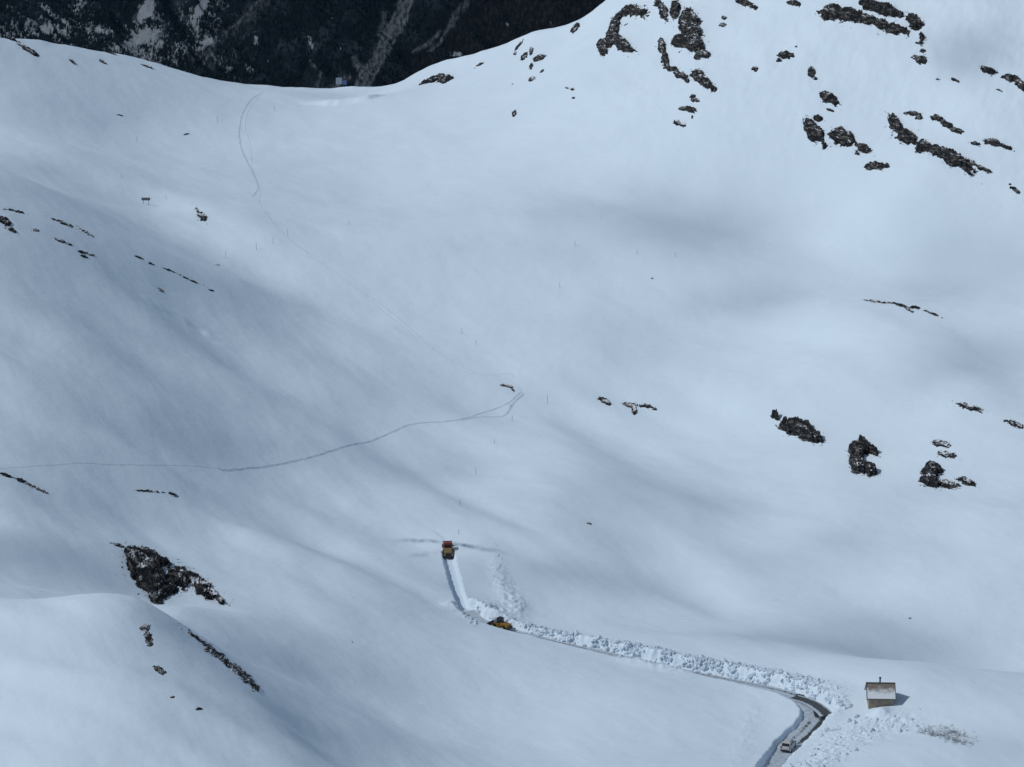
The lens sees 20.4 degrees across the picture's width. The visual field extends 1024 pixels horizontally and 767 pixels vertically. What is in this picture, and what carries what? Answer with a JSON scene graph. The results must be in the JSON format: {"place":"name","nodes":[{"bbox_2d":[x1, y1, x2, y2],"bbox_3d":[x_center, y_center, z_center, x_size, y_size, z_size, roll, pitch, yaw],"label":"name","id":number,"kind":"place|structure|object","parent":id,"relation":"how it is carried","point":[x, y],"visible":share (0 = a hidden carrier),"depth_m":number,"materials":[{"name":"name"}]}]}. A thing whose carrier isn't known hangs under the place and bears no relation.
{"place":"outdoors","nodes":[
{"label":"outdoors","id":0,"kind":"place"},
{"bbox_2d":[0,0,604,87],"bbox_3d":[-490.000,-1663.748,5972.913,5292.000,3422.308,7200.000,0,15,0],"label":"mountain","id":1,"kind":"structure","parent":0,"point":[150,31],"depth_m":5654.04,"materials":[{"name":"grey stone"}]},
{"bbox_2d":[0,0,586,86],"bbox_3d":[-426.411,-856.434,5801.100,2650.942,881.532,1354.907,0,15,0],"label":"conifer wood","id":2,"kind":"object","parent":1,"relation":"on","point":[287,17],"visible":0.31,"depth_m":5641.97,"materials":[{"name":"green plant"}]},
{"bbox_2d":[0,0,1023,766],"bbox_3d":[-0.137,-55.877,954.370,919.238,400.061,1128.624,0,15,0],"label":"snow ground","id":3,"kind":"structure","parent":0,"point":[536,244],"depth_m":748.78,"materials":[{"name":"white snow"}]},
{"bbox_2d":[0,216,16,232],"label":"rock outcrop","id":4,"kind":"object","parent":3,"relation":"on","point":[5,221],"visible":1,"depth_m":766.43,"materials":[{"name":"grey stone"}]},
{"bbox_2d":[6,36,39,56],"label":"rock outcrop","id":5,"kind":"object","parent":3,"relation":"on","point":[30,50],"visible":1,"depth_m":1088.96,"materials":[{"name":"grey stone"}]},
{"bbox_2d":[0,472,48,493],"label":"rock outcrop","id":6,"kind":"object","parent":3,"relation":"on","point":[21,480],"visible":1,"depth_m":633.39,"materials":[{"name":"grey stone"}]},
{"bbox_2d":[2,207,93,237],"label":"rock outcrop","id":7,"kind":"object","parent":3,"relation":"on","point":[58,220],"visible":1,"depth_m":789.17,"materials":[{"name":"grey stone"}]},
{"bbox_2d":[33,228,71,245],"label":"rock outcrop","id":8,"kind":"object","parent":3,"relation":"on","point":[57,239],"visible":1,"depth_m":774.74,"materials":[{"name":"grey stone"}]},
{"bbox_2d":[77,250,94,257],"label":"rock outcrop","id":9,"kind":"object","parent":3,"relation":"on","point":[82,253],"visible":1,"depth_m":776.79,"materials":[{"name":"grey stone"}]},
{"bbox_2d":[0,462,221,468],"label":"ski track","id":10,"kind":"structure","parent":3,"relation":"on","point":[110,464],"depth_m":660.39,"materials":[{"name":"grey snow"}]},
{"bbox_2d":[109,542,124,547],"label":"rock outcrop","id":11,"kind":"object","parent":3,"relation":"on","point":[118,544],"visible":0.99,"depth_m":614.47,"materials":[{"name":"grey stone"}]},
{"bbox_2d":[104,51,154,69],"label":"rock outcrop","id":12,"kind":"object","parent":3,"relation":"on","point":[147,66],"visible":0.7,"depth_m":1134.23,"materials":[{"name":"grey stone"}]},
{"bbox_2d":[138,623,152,646],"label":"rock outcrop","id":13,"kind":"object","parent":3,"relation":"on","point":[145,628],"visible":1,"depth_m":486.42,"materials":[{"name":"grey stone"}]},
{"bbox_2d":[119,542,189,604],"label":"rock outcrop","id":14,"kind":"object","parent":3,"relation":"on","point":[145,565],"visible":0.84,"depth_m":604.70,"materials":[{"name":"black stone"}]},
{"bbox_2d":[133,489,178,497],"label":"rock outcrop","id":15,"kind":"object","parent":3,"relation":"on","point":[157,491],"visible":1,"depth_m":660.06,"materials":[{"name":"grey stone"}]},
{"bbox_2d":[133,255,180,274],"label":"rock outcrop","id":16,"kind":"object","parent":3,"relation":"on","point":[150,263],"visible":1,"depth_m":802.40,"materials":[{"name":"grey stone"}]},
{"bbox_2d":[152,665,166,676],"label":"rock outcrop","id":17,"kind":"object","parent":3,"relation":"on","point":[159,670],"visible":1,"depth_m":475.87,"materials":[{"name":"grey stone"}]},
{"bbox_2d":[177,273,213,291],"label":"rock outcrop","id":18,"kind":"object","parent":3,"relation":"on","point":[194,282],"visible":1,"depth_m":812.33,"materials":[{"name":"grey stone"}]},
{"bbox_2d":[192,204,206,221],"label":"rock outcrop","id":19,"kind":"object","parent":3,"relation":"on","point":[202,216],"visible":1,"depth_m":932.10,"materials":[{"name":"grey stone"}]},
{"bbox_2d":[171,559,233,605],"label":"rock outcrop","id":20,"kind":"object","parent":3,"relation":"on","point":[203,587],"visible":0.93,"depth_m":603.67,"materials":[{"name":"grey stone"}]},
{"bbox_2d":[177,625,259,692],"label":"rock outcrop","id":21,"kind":"object","parent":3,"relation":"on","point":[234,667],"visible":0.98,"depth_m":498.77,"materials":[{"name":"grey stone"}]},
{"bbox_2d":[237,92,262,195],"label":"ski track","id":22,"kind":"structure","parent":3,"relation":"on","point":[240,144],"depth_m":1063.66,"materials":[{"name":"white snow"}]},
{"bbox_2d":[336,78,341,83],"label":"sign board","id":23,"kind":"object","parent":3,"relation":"on","point":[338,80],"visible":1,"depth_m":1497.26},
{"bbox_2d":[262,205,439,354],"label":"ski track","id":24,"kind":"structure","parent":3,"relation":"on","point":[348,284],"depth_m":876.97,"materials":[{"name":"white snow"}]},
{"bbox_2d":[218,394,524,471],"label":"ski track","id":25,"kind":"structure","parent":3,"relation":"on","point":[346,445],"depth_m":741.45,"materials":[{"name":"grey snow"}]},
{"bbox_2d":[244,93,522,393],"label":"ski track","id":26,"kind":"structure","parent":3,"relation":"on","point":[338,274],"depth_m":883.70,"materials":[{"name":"white snow"}]},
{"bbox_2d":[419,73,453,85],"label":"rock outcrop","id":27,"kind":"object","parent":3,"relation":"on","point":[442,78],"visible":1,"depth_m":1108.68,"materials":[{"name":"grey stone"}]},
{"bbox_2d":[442,541,453,557],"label":"snow blower","id":28,"kind":"object","parent":3,"relation":"on","point":[447,546],"visible":1,"depth_m":668.36,"materials":[{"name":"metal"}]},
{"bbox_2d":[455,543,514,625],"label":"snow rubble","id":29,"kind":"object","parent":3,"relation":"on","point":[471,618],"visible":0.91,"depth_m":619.65,"materials":[{"name":"white snow"}]},
{"bbox_2d":[450,392,521,420],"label":"ski track","id":30,"kind":"structure","parent":3,"relation":"on","point":[515,397],"depth_m":793.02,"materials":[{"name":"white snow"}]},
{"bbox_2d":[500,384,513,390],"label":"rock outcrop","id":31,"kind":"object","parent":3,"relation":"on","point":[508,386],"visible":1,"depth_m":804.78,"materials":[{"name":"grey stone"}]},
{"bbox_2d":[513,40,522,54],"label":"rock outcrop","id":32,"kind":"object","parent":3,"relation":"on","point":[517,46],"visible":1,"depth_m":1094.27,"materials":[{"name":"grey stone"}]},
{"bbox_2d":[520,47,532,60],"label":"rock outcrop","id":33,"kind":"object","parent":3,"relation":"on","point":[524,56],"visible":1,"depth_m":1084.21,"materials":[{"name":"grey stone"}]},
{"bbox_2d":[532,54,545,61],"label":"rock outcrop","id":34,"kind":"object","parent":3,"relation":"on","point":[539,57],"visible":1,"depth_m":1073.90,"materials":[{"name":"grey stone"}]},
{"bbox_2d":[570,22,579,33],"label":"rock outcrop","id":35,"kind":"object","parent":3,"relation":"on","point":[575,27],"visible":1,"depth_m":1078.03,"materials":[{"name":"grey stone"}]},
{"bbox_2d":[596,38,607,55],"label":"rock outcrop","id":36,"kind":"object","parent":3,"relation":"on","point":[601,47],"visible":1,"depth_m":1022.79,"materials":[{"name":"grey stone"}]},
{"bbox_2d":[597,396,610,405],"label":"rock outcrop","id":37,"kind":"object","parent":3,"relation":"on","point":[606,401],"visible":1,"depth_m":793.09,"materials":[{"name":"grey stone"}]},
{"bbox_2d":[609,33,638,56],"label":"rock outcrop","id":38,"kind":"object","parent":3,"relation":"on","point":[621,43],"visible":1,"depth_m":1012.96,"materials":[{"name":"grey stone"}]},
{"bbox_2d":[603,4,650,48],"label":"rock outcrop","id":39,"kind":"object","parent":3,"relation":"on","point":[626,10],"visible":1,"depth_m":1027.66,"materials":[{"name":"grey stone"}]},
{"bbox_2d":[621,402,656,414],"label":"rock outcrop","id":40,"kind":"object","parent":3,"relation":"on","point":[633,406],"visible":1,"depth_m":787.34,"materials":[{"name":"grey stone"}]},
{"bbox_2d":[618,654,682,670],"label":"snow rubble","id":41,"kind":"object","parent":3,"relation":"on","point":[620,656],"visible":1,"depth_m":588.13,"materials":[{"name":"white snow"}]},
{"bbox_2d":[476,606,838,703],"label":"snow rubble","id":42,"kind":"object","parent":3,"relation":"on","point":[732,665],"visible":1,"depth_m":584.78,"materials":[{"name":"white snow"}]},
{"bbox_2d":[653,0,669,23],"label":"rock outcrop","id":43,"kind":"object","parent":3,"relation":"on","point":[663,11],"visible":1,"depth_m":1013.27,"materials":[{"name":"grey stone"}]},
{"bbox_2d":[655,36,678,71],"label":"rock outcrop","id":44,"kind":"object","parent":3,"relation":"on","point":[665,61],"visible":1,"depth_m":986.39,"materials":[{"name":"grey stone"}]},
{"bbox_2d":[673,70,688,82],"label":"rock outcrop","id":45,"kind":"object","parent":3,"relation":"on","point":[682,75],"visible":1,"depth_m":967.10,"materials":[{"name":"grey stone"}]},
{"bbox_2d":[673,115,692,127],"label":"rock outcrop","id":46,"kind":"object","parent":3,"relation":"on","point":[678,122],"visible":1,"depth_m":940.47,"materials":[{"name":"grey stone"}]},
{"bbox_2d":[669,0,705,52],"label":"rock outcrop","id":47,"kind":"object","parent":3,"relation":"on","point":[688,37],"visible":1,"depth_m":989.79,"materials":[{"name":"grey stone"}]},
{"bbox_2d":[678,105,696,113],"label":"rock outcrop","id":48,"kind":"object","parent":3,"relation":"on","point":[689,109],"visible":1,"depth_m":944.56,"materials":[{"name":"grey stone"}]},
{"bbox_2d":[689,94,699,101],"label":"rock outcrop","id":49,"kind":"object","parent":3,"relation":"on","point":[692,97],"visible":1,"depth_m":948.40,"materials":[{"name":"grey stone"}]},
{"bbox_2d":[693,49,711,59],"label":"rock outcrop","id":50,"kind":"object","parent":3,"relation":"on","point":[703,54],"visible":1,"depth_m":970.67,"materials":[{"name":"grey stone"}]},
{"bbox_2d":[689,68,716,92],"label":"rock outcrop","id":51,"kind":"object","parent":3,"relation":"on","point":[697,75],"visible":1,"depth_m":955.28,"materials":[{"name":"grey stone"}]},
{"bbox_2d":[719,15,726,26],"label":"rock outcrop","id":52,"kind":"object","parent":3,"relation":"on","point":[722,24],"visible":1,"depth_m":981.60,"materials":[{"name":"grey stone"}]},
{"bbox_2d":[735,0,757,9],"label":"rock outcrop","id":53,"kind":"object","parent":3,"relation":"on","point":[744,3],"visible":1,"depth_m":984.34,"materials":[{"name":"grey stone"}]},
{"bbox_2d":[751,66,758,71],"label":"rock outcrop","id":54,"kind":"object","parent":3,"relation":"on","point":[755,68],"visible":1,"depth_m":943.07,"materials":[{"name":"grey stone"}]},
{"bbox_2d":[776,45,796,61],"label":"rock outcrop","id":55,"kind":"object","parent":3,"relation":"on","point":[786,54],"visible":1,"depth_m":940.20,"materials":[{"name":"grey stone"}]},
{"bbox_2d":[786,0,800,6],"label":"rock outcrop","id":56,"kind":"object","parent":3,"relation":"on","point":[793,2],"visible":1,"depth_m":961.29,"materials":[{"name":"grey stone"}]},
{"bbox_2d":[770,409,824,445],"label":"rock outcrop","id":57,"kind":"object","parent":3,"relation":"on","point":[800,428],"visible":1,"depth_m":738.40,"materials":[{"name":"black stone"}]},
{"bbox_2d":[807,66,816,79],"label":"rock outcrop","id":58,"kind":"object","parent":3,"relation":"on","point":[811,73],"visible":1,"depth_m":924.79,"materials":[{"name":"grey stone"}]},
{"bbox_2d":[803,114,830,149],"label":"rock outcrop","id":59,"kind":"object","parent":3,"relation":"on","point":[813,131],"visible":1,"depth_m":904.82,"materials":[{"name":"grey stone"}]},
{"bbox_2d":[819,90,840,106],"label":"rock outcrop","id":60,"kind":"object","parent":3,"relation":"on","point":[826,96],"visible":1,"depth_m":911.78,"materials":[{"name":"grey stone"}]},
{"bbox_2d":[826,126,871,158],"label":"rock outcrop","id":61,"kind":"object","parent":3,"relation":"on","point":[840,135],"visible":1,"depth_m":895.03,"materials":[{"name":"grey stone"}]},
{"bbox_2d":[789,687,918,766],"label":"snow rubble","id":62,"kind":"object","parent":3,"relation":"on","point":[850,705],"visible":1,"depth_m":534.64,"materials":[{"name":"white snow"}]},
{"bbox_2d":[845,434,881,478],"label":"rock outcrop","id":63,"kind":"object","parent":3,"relation":"on","point":[860,447],"visible":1,"depth_m":710.79,"materials":[{"name":"black stone"}]},
{"bbox_2d":[816,0,926,45],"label":"rock outcrop","id":64,"kind":"object","parent":3,"relation":"on","point":[833,11],"visible":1,"depth_m":929.43,"materials":[{"name":"grey stone"}]},
{"bbox_2d":[864,161,889,170],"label":"rock outcrop","id":65,"kind":"object","parent":3,"relation":"on","point":[875,165],"visible":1,"depth_m":877.55,"materials":[{"name":"grey stone"}]},
{"bbox_2d":[864,677,895,708],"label":"stone hut","id":66,"kind":"object","parent":3,"relation":"on","point":[879,693],"visible":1,"depth_m":542.32,"materials":[{"name":"grey stone"}]},
{"bbox_2d":[860,299,913,313],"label":"rock outcrop","id":67,"kind":"object","parent":3,"relation":"on","point":[907,308],"visible":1,"depth_m":806.88,"materials":[{"name":"grey stone"}]},
{"bbox_2d":[903,110,922,119],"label":"rock outcrop","id":68,"kind":"object","parent":3,"relation":"on","point":[916,114],"visible":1,"depth_m":887.35,"materials":[{"name":"grey stone"}]},
{"bbox_2d":[911,48,926,64],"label":"rock outcrop","id":69,"kind":"object","parent":3,"relation":"on","point":[919,59],"visible":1,"depth_m":903.88,"materials":[{"name":"grey stone"}]},
{"bbox_2d":[896,303,943,318],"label":"rock outcrop","id":70,"kind":"object","parent":3,"relation":"on","point":[917,307],"visible":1,"depth_m":791.73,"materials":[{"name":"grey stone"}]},
{"bbox_2d":[881,111,977,176],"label":"rock outcrop","id":71,"kind":"object","parent":3,"relation":"on","point":[951,157],"visible":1,"depth_m":867.97,"materials":[{"name":"grey stone"}]},
{"bbox_2d":[918,460,945,489],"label":"rock outcrop","id":72,"kind":"object","parent":3,"relation":"on","point":[931,471],"visible":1,"depth_m":691.11,"materials":[{"name":"black stone"}]},
{"bbox_2d":[915,723,973,746],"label":"scrub","id":73,"kind":"object","parent":3,"relation":"on","point":[953,731],"visible":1,"depth_m":525.70,"materials":[{"name":"grey plant"}]},
{"bbox_2d":[929,439,960,459],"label":"rock outcrop","id":74,"kind":"object","parent":3,"relation":"on","point":[939,443],"visible":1,"depth_m":704.03,"materials":[{"name":"grey stone"}]},
{"bbox_2d":[930,114,963,134],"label":"rock outcrop","id":75,"kind":"object","parent":3,"relation":"on","point":[942,121],"visible":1,"depth_m":874.34,"materials":[{"name":"grey stone"}]},
{"bbox_2d":[935,78,961,84],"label":"rock outcrop","id":76,"kind":"object","parent":3,"relation":"on","point":[954,79],"visible":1,"depth_m":888.31,"materials":[{"name":"grey stone"}]},
{"bbox_2d":[938,476,976,489],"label":"rock outcrop","id":77,"kind":"object","parent":3,"relation":"on","point":[952,485],"visible":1,"depth_m":684.20,"materials":[{"name":"grey stone"}]},
{"bbox_2d":[952,400,987,412],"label":"rock outcrop","id":78,"kind":"object","parent":3,"relation":"on","point":[963,405],"visible":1,"depth_m":719.29,"materials":[{"name":"grey stone"}]},
{"bbox_2d":[966,158,992,173],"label":"rock outcrop","id":79,"kind":"object","parent":3,"relation":"on","point":[979,167],"visible":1,"depth_m":850.60,"materials":[{"name":"grey stone"}]},
{"bbox_2d":[970,138,1014,151],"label":"rock outcrop","id":80,"kind":"object","parent":3,"relation":"on","point":[993,142],"visible":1,"depth_m":856.77,"materials":[{"name":"grey stone"}]},
{"bbox_2d":[979,66,1023,91],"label":"rock outcrop","id":81,"kind":"object","parent":3,"relation":"on","point":[1018,81],"visible":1,"depth_m":876.27,"materials":[{"name":"grey stone"}]},
{"bbox_2d":[1003,419,1023,428],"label":"rock outcrop","id":82,"kind":"object","parent":3,"relation":"on","point":[1014,423],"visible":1,"depth_m":704.52,"materials":[{"name":"grey stone"}]},
{"bbox_2d":[1008,183,1019,193],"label":"rock outcrop","id":83,"kind":"object","parent":3,"relation":"on","point":[1015,190],"visible":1,"depth_m":837.85,"materials":[{"name":"grey stone"}]},
{"bbox_2d":[462,610,826,766],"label":"road","id":84,"kind":"structure","parent":0,"point":[809,724],"depth_m":550.37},
{"bbox_2d":[487,616,512,629],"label":"wheel loader","id":85,"kind":"object","parent":84,"relation":"on","point":[500,622],"visible":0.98,"depth_m":616.23,"materials":[{"name":"metal"}]},
{"bbox_2d":[780,738,796,752],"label":"hatchback car","id":86,"kind":"object","parent":84,"relation":"on","point":[788,745],"visible":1,"depth_m":533.50,"materials":[{"name":"white metal"}]},
{"bbox_2d":[789,695,831,715],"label":"road pocket","id":87,"kind":"object","parent":84,"relation":"attached to","point":[819,708],"visible":1,"depth_m":554.05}
]}

